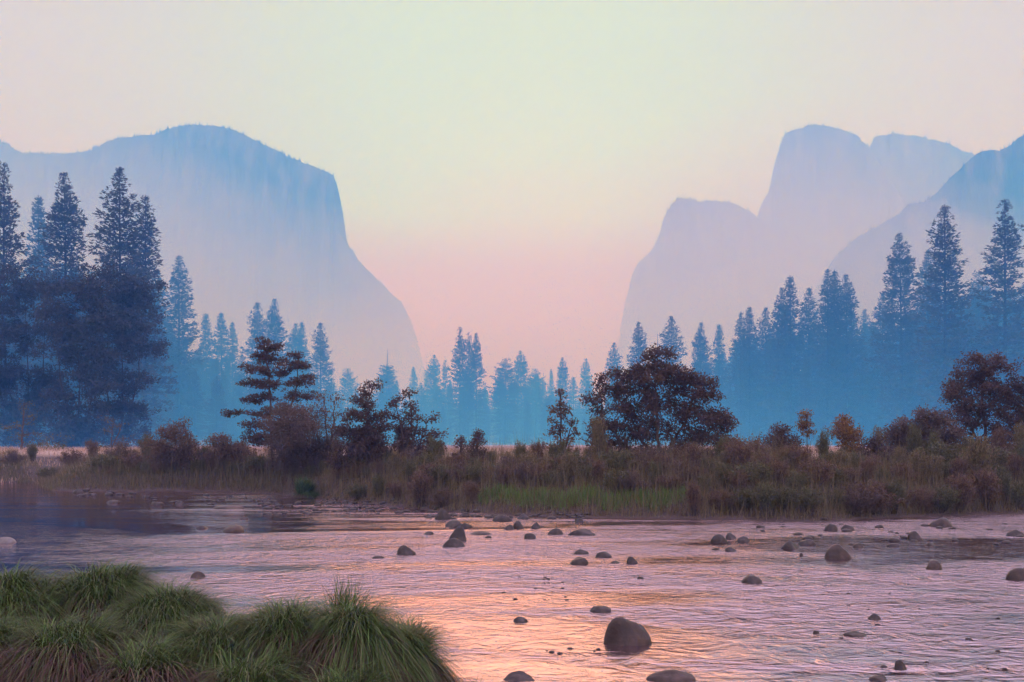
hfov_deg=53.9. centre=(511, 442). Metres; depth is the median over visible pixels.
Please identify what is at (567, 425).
pine tree
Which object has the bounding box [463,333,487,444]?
pine tree
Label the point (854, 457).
shrub
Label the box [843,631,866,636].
river stone
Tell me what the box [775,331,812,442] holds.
pine tree
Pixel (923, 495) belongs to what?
shrub
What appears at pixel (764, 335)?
pine tree
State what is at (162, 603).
sedge tussock
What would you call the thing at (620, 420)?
pine tree
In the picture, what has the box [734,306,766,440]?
pine tree
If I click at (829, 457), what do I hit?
shrub
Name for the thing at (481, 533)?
river stone
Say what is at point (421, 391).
pine tree
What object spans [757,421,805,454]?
bush
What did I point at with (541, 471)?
shrub
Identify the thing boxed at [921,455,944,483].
shrub
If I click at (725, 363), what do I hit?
pine tree
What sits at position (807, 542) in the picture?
river stone
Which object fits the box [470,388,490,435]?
pine tree
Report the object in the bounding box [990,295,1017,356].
pine tree
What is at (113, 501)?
river stone
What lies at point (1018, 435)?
shrub
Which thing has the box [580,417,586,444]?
pine tree
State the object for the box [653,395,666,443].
pine tree
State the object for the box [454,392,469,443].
pine tree
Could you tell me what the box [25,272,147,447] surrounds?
broadleaf tree
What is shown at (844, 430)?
bush
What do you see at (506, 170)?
sky
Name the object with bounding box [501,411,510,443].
pine tree
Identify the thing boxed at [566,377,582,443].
pine tree
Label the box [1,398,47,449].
tree
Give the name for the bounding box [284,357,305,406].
pine tree
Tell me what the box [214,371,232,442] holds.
pine tree
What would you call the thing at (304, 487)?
shrub
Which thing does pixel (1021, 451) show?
shrub
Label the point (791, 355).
pine tree
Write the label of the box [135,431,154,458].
shrub
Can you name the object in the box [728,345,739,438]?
pine tree
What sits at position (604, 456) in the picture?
shrub
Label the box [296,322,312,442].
pine tree
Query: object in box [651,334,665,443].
pine tree
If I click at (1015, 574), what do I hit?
river stone
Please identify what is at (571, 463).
shrub
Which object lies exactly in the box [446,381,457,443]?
pine tree
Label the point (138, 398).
pine tree
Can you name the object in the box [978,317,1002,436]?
pine tree
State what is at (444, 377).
pine tree
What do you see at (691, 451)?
shrub
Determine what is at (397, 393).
pine tree
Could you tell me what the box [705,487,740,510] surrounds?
shrub
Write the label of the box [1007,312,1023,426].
pine tree
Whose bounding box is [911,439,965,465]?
shrub
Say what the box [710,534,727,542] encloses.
river stone
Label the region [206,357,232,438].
pine tree
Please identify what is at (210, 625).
sedge tussock
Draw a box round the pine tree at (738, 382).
[730,335,750,435]
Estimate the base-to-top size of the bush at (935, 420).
2.553 m
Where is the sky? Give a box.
[0,0,1023,408]
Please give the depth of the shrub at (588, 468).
32.37 m
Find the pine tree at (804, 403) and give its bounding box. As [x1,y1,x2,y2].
[796,354,814,444]
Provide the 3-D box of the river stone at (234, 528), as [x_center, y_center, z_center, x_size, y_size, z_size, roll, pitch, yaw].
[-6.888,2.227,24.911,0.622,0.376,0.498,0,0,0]
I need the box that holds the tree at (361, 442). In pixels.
[323,377,395,470]
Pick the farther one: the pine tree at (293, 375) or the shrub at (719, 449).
the pine tree at (293, 375)
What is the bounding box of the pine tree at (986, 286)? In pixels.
[976,285,1001,433]
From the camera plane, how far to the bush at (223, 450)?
47.18 m
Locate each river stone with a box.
[0,537,15,542]
[73,489,83,492]
[107,500,119,502]
[151,501,164,504]
[174,501,183,504]
[190,571,205,577]
[196,525,207,528]
[211,505,244,508]
[222,525,244,531]
[372,556,383,558]
[397,545,415,554]
[434,508,451,519]
[443,538,464,547]
[445,520,460,526]
[449,525,465,540]
[460,523,472,527]
[471,531,490,534]
[492,514,512,520]
[503,525,513,529]
[503,671,534,680]
[513,520,523,528]
[513,616,527,622]
[517,513,528,518]
[524,533,535,538]
[531,522,540,528]
[548,528,562,534]
[568,528,594,535]
[570,557,587,564]
[574,549,588,553]
[575,518,583,522]
[590,606,610,612]
[596,551,611,557]
[604,617,651,645]
[626,556,637,563]
[646,669,695,681]
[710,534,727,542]
[725,547,735,551]
[726,533,736,538]
[737,536,749,541]
[741,575,761,583]
[781,541,798,548]
[798,539,815,544]
[824,523,837,530]
[824,544,851,558]
[840,524,853,529]
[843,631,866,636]
[852,543,863,547]
[868,614,880,619]
[868,675,886,681]
[886,543,899,546]
[894,660,906,670]
[908,531,921,539]
[926,560,941,569]
[929,517,952,526]
[1005,568,1023,580]
[1006,529,1023,535]
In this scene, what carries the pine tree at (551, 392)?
on the ground at (374, 501)
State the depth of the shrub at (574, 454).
33.71 m
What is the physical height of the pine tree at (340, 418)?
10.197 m
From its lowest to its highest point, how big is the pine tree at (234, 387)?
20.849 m
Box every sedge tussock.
[0,558,97,636]
[0,600,152,681]
[0,602,59,677]
[23,554,206,628]
[70,626,222,681]
[87,578,245,652]
[141,603,284,681]
[171,636,327,681]
[205,592,338,681]
[277,591,465,681]
[287,648,413,681]
[371,610,478,681]
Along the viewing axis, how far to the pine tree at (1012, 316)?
214.81 m
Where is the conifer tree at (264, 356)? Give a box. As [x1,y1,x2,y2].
[220,336,321,472]
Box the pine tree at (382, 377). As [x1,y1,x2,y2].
[373,364,399,444]
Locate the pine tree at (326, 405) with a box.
[317,391,329,437]
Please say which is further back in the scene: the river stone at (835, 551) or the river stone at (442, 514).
the river stone at (442, 514)
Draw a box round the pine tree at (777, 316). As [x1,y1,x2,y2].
[755,287,801,434]
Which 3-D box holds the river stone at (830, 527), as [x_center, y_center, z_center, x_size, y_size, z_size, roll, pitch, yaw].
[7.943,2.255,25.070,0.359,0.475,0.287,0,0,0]
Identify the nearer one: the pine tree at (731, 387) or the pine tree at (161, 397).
the pine tree at (161, 397)
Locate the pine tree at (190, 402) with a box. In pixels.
[182,369,207,440]
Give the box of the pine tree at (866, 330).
[855,309,878,436]
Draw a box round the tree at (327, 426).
[309,387,345,472]
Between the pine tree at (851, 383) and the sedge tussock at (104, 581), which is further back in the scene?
the pine tree at (851, 383)
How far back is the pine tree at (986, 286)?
234.50 m
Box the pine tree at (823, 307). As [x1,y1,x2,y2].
[806,269,844,439]
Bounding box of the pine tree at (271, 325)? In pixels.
[248,299,297,419]
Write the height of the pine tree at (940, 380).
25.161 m
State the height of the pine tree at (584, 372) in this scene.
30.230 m
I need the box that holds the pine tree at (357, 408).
[351,390,362,441]
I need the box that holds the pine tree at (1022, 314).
[1010,283,1023,379]
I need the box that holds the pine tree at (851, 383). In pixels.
[830,333,864,437]
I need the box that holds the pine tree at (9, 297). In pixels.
[0,267,21,444]
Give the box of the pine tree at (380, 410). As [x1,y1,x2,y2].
[377,392,388,438]
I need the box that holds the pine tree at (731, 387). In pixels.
[723,358,738,433]
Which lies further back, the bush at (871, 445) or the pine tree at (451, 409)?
the pine tree at (451, 409)
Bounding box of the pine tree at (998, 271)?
[954,199,1023,442]
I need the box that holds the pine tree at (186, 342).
[156,255,208,442]
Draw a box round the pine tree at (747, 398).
[734,351,768,442]
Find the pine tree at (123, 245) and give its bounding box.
[74,166,158,439]
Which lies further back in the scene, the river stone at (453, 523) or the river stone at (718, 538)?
the river stone at (453, 523)
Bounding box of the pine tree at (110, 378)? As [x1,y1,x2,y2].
[76,288,147,435]
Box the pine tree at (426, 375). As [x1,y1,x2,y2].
[422,369,430,436]
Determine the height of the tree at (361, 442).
4.103 m
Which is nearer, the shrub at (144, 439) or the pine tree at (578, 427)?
the shrub at (144, 439)
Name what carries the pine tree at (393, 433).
on the ground at (374, 501)
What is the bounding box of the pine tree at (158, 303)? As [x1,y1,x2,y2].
[148,274,183,437]
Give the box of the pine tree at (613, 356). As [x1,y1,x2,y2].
[603,343,627,439]
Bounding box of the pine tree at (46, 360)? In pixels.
[13,290,53,444]
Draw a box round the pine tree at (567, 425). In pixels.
[564,411,570,441]
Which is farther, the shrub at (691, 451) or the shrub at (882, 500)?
the shrub at (691, 451)
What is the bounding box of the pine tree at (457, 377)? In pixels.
[442,327,474,444]
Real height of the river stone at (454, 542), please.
0.411 m
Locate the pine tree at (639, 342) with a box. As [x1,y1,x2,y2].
[623,321,649,444]
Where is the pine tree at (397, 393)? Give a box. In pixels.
[390,381,402,442]
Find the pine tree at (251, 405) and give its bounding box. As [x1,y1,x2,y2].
[243,372,272,435]
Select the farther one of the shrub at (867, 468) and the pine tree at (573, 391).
the pine tree at (573, 391)
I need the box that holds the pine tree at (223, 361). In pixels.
[205,312,236,433]
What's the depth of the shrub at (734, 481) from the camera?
30.35 m
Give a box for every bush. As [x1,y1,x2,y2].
[29,432,74,450]
[140,416,207,470]
[200,432,259,479]
[253,397,339,476]
[724,433,774,460]
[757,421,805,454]
[825,412,866,454]
[855,432,893,462]
[882,414,927,457]
[904,403,968,459]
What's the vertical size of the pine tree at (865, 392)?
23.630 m
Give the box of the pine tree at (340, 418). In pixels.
[337,407,345,440]
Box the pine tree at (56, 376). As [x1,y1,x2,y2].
[41,332,70,443]
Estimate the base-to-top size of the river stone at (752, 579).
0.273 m
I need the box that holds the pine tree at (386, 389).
[371,347,398,441]
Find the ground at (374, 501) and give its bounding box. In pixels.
[0,409,1023,521]
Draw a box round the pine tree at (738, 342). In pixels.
[721,313,752,436]
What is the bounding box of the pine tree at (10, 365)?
[0,315,16,445]
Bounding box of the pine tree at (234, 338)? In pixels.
[225,322,242,441]
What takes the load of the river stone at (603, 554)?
on the water
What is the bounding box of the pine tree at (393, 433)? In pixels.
[390,408,402,440]
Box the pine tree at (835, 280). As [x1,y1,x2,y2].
[816,270,853,444]
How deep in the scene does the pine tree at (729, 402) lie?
256.36 m
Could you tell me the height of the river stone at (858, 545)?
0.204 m
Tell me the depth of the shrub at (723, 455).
32.64 m
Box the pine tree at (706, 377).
[688,352,722,443]
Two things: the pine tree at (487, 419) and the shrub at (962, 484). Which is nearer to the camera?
the shrub at (962, 484)
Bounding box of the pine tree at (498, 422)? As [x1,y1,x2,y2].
[488,386,510,443]
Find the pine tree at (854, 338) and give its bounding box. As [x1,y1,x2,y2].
[844,310,860,414]
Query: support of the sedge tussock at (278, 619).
on the ground at (374, 501)
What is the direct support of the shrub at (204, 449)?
on the ground at (374, 501)
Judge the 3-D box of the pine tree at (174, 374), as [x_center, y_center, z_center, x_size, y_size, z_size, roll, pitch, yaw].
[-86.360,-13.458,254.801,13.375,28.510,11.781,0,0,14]
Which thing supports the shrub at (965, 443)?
on the ground at (374, 501)
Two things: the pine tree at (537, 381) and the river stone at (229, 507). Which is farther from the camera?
the pine tree at (537, 381)
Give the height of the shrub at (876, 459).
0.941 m
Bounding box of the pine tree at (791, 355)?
[772,275,810,443]
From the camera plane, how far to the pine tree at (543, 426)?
288.74 m
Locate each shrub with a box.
[0,450,29,465]
[24,443,38,461]
[34,466,57,477]
[55,448,86,465]
[84,438,99,457]
[85,453,121,468]
[102,441,141,462]
[115,451,153,469]
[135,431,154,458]
[148,445,168,463]
[164,454,181,471]
[196,444,212,470]
[232,437,248,464]
[235,454,274,474]
[249,464,260,475]
[288,473,322,497]
[344,481,369,499]
[369,472,387,497]
[385,481,406,499]
[392,420,410,454]
[400,457,415,485]
[403,470,436,507]
[412,450,447,469]
[416,461,440,488]
[424,462,454,482]
[426,434,444,458]
[426,488,459,506]
[447,452,470,469]
[457,463,487,483]
[461,479,480,504]
[487,451,496,462]
[496,464,517,486]
[510,461,537,485]
[513,440,527,459]
[516,451,541,469]
[523,461,553,486]
[528,438,545,458]
[543,454,566,477]
[545,448,592,478]
[547,440,568,457]
[557,452,581,485]
[573,461,598,484]
[576,453,603,472]
[582,447,595,461]
[588,413,610,457]
[589,458,608,484]
[593,447,635,474]
[595,449,615,470]
[597,467,629,492]
[615,470,649,491]
[650,473,688,489]
[680,442,708,467]
[685,479,702,515]
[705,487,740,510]
[712,460,734,488]
[713,433,730,459]
[715,450,729,467]
[718,437,758,474]
[724,469,758,492]
[729,487,759,510]
[730,459,774,489]
[749,479,778,514]
[764,458,791,486]
[773,484,802,510]
[780,441,815,473]
[784,469,811,491]
[787,485,826,513]
[795,455,840,488]
[815,427,831,458]
[818,449,847,468]
[823,467,847,488]
[828,480,883,515]
[830,450,855,469]
[847,449,865,469]
[855,479,905,514]
[858,456,878,484]
[862,453,882,476]
[870,425,885,460]
[882,475,907,513]
[890,445,910,467]
[903,486,944,512]
[905,422,924,458]
[908,448,931,484]
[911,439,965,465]
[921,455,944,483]
[923,427,941,453]
[929,484,961,512]
[938,459,970,482]
[941,472,977,512]
[947,457,970,480]
[957,433,998,485]
[959,432,974,454]
[965,464,1004,510]
[984,446,1020,467]
[988,441,1014,451]
[988,465,1020,478]
[989,425,1008,452]
[994,453,1008,468]
[994,470,1013,502]
[1004,451,1023,481]
[1007,481,1023,509]
[1010,420,1023,450]
[1012,437,1023,474]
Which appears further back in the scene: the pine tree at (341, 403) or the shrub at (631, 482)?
the pine tree at (341, 403)
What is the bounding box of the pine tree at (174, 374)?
[154,334,196,443]
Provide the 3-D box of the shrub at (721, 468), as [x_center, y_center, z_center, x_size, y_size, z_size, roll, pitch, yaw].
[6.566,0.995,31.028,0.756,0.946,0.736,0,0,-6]
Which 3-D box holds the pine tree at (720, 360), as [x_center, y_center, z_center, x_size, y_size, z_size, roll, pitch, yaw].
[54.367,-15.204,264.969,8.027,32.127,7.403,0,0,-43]
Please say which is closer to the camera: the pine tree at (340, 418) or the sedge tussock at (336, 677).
the sedge tussock at (336, 677)
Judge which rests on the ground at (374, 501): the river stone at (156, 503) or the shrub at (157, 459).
the shrub at (157, 459)
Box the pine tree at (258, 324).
[236,303,274,440]
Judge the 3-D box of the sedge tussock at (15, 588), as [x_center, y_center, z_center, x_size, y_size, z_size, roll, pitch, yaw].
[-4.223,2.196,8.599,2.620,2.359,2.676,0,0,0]
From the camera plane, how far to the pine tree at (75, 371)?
203.17 m
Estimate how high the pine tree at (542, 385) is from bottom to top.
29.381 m
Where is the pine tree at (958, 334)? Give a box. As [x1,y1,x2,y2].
[908,205,979,435]
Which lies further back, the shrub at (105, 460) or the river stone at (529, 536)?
the shrub at (105, 460)
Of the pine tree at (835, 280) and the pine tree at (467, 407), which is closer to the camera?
the pine tree at (835, 280)
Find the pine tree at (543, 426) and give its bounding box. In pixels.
[535,396,559,444]
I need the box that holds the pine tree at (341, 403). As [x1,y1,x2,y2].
[330,391,345,442]
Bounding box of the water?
[0,482,1023,681]
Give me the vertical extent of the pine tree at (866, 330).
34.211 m
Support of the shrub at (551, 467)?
on the ground at (374, 501)
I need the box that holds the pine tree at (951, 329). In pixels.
[936,291,969,432]
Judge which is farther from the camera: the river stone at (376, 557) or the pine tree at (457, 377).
the pine tree at (457, 377)
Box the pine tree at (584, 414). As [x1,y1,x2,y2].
[578,382,594,442]
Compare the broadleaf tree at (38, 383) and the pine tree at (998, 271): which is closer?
the broadleaf tree at (38, 383)
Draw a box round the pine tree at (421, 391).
[412,383,430,444]
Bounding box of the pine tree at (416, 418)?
[412,401,422,441]
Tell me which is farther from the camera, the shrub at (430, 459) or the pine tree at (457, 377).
the pine tree at (457, 377)
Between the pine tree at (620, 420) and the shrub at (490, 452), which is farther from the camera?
the pine tree at (620, 420)
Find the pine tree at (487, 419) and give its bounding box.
[481,399,491,443]
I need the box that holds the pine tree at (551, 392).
[543,388,558,440]
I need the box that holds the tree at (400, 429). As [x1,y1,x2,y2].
[374,387,448,458]
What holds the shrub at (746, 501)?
on the ground at (374, 501)
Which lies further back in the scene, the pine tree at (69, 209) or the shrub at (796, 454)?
the pine tree at (69, 209)
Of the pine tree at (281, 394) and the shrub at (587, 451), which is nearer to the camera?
the shrub at (587, 451)
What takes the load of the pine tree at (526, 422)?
on the ground at (374, 501)
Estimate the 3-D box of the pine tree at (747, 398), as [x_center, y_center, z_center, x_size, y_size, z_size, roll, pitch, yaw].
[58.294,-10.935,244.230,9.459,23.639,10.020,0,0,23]
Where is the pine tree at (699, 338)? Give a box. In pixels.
[684,322,719,440]
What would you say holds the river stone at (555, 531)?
on the water
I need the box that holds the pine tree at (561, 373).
[552,357,572,441]
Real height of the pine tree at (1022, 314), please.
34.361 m
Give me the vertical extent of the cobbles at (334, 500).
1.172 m
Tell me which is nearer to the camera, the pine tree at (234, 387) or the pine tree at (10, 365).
the pine tree at (10, 365)
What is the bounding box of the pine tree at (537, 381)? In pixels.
[522,368,550,443]
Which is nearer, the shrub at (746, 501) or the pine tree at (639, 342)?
the shrub at (746, 501)
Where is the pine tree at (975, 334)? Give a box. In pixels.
[939,317,1002,438]
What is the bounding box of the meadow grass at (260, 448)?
[0,445,884,488]
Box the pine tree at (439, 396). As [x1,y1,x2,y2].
[427,386,453,443]
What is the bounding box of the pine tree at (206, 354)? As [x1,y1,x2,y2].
[194,314,216,444]
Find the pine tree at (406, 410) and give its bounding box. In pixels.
[400,396,410,425]
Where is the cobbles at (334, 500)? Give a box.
[72,470,1023,544]
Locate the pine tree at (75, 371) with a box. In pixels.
[52,297,104,438]
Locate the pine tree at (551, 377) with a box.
[546,369,554,443]
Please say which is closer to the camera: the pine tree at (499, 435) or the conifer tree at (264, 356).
the conifer tree at (264, 356)
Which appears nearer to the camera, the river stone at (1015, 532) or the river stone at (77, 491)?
the river stone at (1015, 532)
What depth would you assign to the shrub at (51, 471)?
55.01 m
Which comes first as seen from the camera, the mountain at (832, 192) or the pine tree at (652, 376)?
the pine tree at (652, 376)
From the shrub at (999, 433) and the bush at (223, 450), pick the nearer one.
the shrub at (999, 433)
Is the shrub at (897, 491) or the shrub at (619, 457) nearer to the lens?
the shrub at (897, 491)
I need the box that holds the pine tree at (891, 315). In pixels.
[863,233,931,436]
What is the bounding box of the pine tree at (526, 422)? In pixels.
[521,402,533,443]
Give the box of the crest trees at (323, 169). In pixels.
[0,121,1017,331]
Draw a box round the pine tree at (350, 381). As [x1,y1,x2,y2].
[336,368,360,427]
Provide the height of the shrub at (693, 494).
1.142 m
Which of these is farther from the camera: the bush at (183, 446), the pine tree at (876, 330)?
the pine tree at (876, 330)
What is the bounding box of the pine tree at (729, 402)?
[724,384,735,437]
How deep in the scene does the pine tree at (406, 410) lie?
312.52 m
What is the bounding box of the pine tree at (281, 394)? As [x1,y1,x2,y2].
[274,379,289,427]
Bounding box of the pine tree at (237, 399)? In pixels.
[229,354,248,438]
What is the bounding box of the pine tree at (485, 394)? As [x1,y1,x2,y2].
[479,387,492,444]
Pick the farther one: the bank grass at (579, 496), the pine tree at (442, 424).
the pine tree at (442, 424)
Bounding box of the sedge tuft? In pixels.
[313,570,407,626]
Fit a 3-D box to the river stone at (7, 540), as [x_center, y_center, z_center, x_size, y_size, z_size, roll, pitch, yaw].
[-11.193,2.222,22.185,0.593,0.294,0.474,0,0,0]
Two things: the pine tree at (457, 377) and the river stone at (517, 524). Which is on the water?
the river stone at (517, 524)
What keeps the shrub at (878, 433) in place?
on the ground at (374, 501)
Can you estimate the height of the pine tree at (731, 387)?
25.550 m
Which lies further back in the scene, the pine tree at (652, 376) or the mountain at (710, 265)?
the mountain at (710, 265)
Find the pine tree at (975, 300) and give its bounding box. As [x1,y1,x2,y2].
[960,270,1007,436]
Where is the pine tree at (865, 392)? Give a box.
[850,345,875,442]
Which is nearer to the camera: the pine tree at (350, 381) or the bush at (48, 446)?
the bush at (48, 446)
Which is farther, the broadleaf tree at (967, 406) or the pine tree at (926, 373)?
the pine tree at (926, 373)
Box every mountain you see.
[0,124,431,408]
[603,198,824,408]
[757,124,905,270]
[793,134,1023,370]
[870,133,973,205]
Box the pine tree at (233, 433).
[227,397,238,443]
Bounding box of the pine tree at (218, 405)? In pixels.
[201,376,229,444]
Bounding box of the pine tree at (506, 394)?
[484,358,523,444]
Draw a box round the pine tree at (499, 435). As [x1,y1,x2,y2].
[488,375,513,444]
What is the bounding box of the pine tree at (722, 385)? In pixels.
[716,364,726,409]
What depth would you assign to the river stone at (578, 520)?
27.64 m
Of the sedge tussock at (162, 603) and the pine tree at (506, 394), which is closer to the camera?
the sedge tussock at (162, 603)
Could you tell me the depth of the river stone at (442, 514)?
28.82 m
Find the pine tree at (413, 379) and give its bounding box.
[407,367,421,440]
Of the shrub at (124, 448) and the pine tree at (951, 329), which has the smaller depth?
the shrub at (124, 448)
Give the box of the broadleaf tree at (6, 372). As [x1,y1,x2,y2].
[0,280,34,445]
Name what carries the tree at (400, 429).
on the ground at (374, 501)
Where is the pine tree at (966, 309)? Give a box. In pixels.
[956,289,987,438]
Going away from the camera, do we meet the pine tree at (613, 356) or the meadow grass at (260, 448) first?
the meadow grass at (260, 448)
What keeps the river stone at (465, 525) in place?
on the water
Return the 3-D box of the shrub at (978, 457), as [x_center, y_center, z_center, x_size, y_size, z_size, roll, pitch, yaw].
[15.304,0.632,32.994,1.126,1.942,1.389,0,0,-25]
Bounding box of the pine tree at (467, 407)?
[455,368,475,444]
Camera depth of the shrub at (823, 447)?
34.90 m
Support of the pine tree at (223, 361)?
on the ground at (374, 501)
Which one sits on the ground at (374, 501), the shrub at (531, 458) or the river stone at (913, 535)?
the shrub at (531, 458)
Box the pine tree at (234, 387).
[228,374,245,442]
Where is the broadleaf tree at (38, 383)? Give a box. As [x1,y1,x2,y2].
[0,264,75,447]
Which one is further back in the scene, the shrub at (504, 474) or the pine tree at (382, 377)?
the pine tree at (382, 377)
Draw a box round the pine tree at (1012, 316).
[1002,291,1023,442]
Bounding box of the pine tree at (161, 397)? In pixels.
[141,303,173,439]
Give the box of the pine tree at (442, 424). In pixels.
[440,406,447,443]
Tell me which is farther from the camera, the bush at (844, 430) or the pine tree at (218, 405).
the pine tree at (218, 405)
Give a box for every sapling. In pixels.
[97,414,136,447]
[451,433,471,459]
[463,427,489,465]
[543,388,580,452]
[794,408,816,447]
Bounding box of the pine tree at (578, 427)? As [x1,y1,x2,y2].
[574,405,581,443]
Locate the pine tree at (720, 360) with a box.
[707,324,729,441]
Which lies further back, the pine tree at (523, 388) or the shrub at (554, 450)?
the pine tree at (523, 388)
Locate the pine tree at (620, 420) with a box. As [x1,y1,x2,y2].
[612,394,630,441]
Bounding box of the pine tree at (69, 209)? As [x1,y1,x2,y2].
[23,172,101,439]
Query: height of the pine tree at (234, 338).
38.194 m
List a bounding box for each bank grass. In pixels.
[0,457,281,490]
[477,475,689,511]
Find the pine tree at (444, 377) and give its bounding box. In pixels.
[438,360,450,444]
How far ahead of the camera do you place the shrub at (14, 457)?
59.36 m
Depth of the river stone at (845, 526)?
25.27 m
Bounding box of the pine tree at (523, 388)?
[508,350,534,443]
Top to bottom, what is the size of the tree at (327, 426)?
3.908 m
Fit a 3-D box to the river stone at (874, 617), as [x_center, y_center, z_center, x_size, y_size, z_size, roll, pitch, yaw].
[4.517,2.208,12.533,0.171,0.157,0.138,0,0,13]
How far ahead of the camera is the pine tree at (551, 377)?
369.92 m
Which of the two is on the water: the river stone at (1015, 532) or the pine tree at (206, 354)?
the river stone at (1015, 532)
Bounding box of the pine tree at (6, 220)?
[0,161,42,446]
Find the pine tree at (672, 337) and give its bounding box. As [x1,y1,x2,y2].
[656,316,687,441]
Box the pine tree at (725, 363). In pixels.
[712,353,730,410]
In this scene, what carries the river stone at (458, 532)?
on the water
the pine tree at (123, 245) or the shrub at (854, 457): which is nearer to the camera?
the shrub at (854, 457)
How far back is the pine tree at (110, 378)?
211.28 m
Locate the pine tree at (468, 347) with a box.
[460,332,475,443]
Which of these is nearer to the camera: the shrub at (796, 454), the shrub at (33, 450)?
the shrub at (796, 454)
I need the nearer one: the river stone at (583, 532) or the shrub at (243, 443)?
the river stone at (583, 532)
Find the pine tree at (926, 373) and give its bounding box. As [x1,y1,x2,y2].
[918,322,952,418]
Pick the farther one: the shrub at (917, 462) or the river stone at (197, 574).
the shrub at (917, 462)
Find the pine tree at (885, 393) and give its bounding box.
[866,341,898,437]
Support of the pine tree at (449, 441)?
on the ground at (374, 501)
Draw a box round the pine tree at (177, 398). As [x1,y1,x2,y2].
[162,360,188,442]
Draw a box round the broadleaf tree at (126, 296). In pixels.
[65,261,171,447]
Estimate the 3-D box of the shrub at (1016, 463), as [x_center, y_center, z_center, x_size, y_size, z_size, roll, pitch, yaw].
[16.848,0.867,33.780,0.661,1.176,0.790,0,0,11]
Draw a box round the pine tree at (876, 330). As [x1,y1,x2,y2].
[862,293,905,438]
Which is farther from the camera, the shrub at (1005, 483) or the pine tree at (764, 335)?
the pine tree at (764, 335)
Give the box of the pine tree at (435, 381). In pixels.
[422,355,446,440]
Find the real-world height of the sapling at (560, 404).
3.007 m
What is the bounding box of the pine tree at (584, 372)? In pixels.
[577,358,594,437]
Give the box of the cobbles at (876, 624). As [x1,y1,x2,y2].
[502,576,1006,669]
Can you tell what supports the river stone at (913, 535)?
on the water
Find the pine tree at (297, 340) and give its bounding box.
[285,323,315,434]
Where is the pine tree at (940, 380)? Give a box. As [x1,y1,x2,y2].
[929,322,961,442]
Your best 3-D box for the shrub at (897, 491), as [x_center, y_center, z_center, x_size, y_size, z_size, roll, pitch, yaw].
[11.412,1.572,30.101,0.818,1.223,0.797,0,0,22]
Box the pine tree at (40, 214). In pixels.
[12,195,64,436]
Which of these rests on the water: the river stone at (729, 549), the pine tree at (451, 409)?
the river stone at (729, 549)
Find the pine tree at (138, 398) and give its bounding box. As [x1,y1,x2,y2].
[123,303,161,443]
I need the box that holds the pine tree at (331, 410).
[327,378,338,433]
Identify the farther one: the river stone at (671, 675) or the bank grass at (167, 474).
the bank grass at (167, 474)
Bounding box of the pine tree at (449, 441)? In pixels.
[444,383,455,444]
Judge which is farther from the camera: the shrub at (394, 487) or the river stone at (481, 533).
the shrub at (394, 487)
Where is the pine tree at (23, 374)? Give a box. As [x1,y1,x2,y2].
[7,301,30,444]
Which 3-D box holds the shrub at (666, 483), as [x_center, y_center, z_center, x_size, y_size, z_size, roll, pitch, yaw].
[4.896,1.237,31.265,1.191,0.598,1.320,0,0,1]
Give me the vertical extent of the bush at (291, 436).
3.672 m
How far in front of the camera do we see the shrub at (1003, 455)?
35.23 m
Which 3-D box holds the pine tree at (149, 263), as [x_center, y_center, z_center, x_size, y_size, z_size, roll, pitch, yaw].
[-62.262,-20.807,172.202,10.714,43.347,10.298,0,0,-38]
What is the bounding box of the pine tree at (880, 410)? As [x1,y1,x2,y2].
[872,353,904,443]
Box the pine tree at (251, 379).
[245,350,278,432]
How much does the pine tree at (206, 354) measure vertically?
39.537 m
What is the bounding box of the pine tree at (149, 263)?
[112,195,179,444]
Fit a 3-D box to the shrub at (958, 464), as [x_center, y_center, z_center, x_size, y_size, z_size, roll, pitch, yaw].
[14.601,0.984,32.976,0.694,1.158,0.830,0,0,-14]
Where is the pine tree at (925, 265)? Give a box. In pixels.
[903,249,951,418]
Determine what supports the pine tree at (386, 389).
on the ground at (374, 501)
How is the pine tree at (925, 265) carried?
on the ground at (374, 501)
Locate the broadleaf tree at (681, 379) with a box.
[577,343,739,458]
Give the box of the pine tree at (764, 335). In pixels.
[745,307,779,442]
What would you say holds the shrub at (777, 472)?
on the ground at (374, 501)
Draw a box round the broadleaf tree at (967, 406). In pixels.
[937,349,1023,448]
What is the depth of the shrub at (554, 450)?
36.88 m
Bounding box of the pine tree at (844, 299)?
[816,274,878,441]
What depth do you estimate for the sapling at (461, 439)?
37.84 m
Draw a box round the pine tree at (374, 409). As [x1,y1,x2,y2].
[369,398,379,424]
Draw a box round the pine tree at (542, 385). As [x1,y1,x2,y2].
[541,375,547,441]
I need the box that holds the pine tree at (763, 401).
[760,359,777,435]
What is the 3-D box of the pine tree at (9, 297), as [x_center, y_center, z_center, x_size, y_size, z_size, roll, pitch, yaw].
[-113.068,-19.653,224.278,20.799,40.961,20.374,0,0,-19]
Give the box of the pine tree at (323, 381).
[304,322,338,437]
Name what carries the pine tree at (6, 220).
on the ground at (374, 501)
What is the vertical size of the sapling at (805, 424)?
2.315 m
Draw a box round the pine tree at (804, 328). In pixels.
[787,288,829,444]
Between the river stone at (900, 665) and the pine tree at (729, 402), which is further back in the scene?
the pine tree at (729, 402)

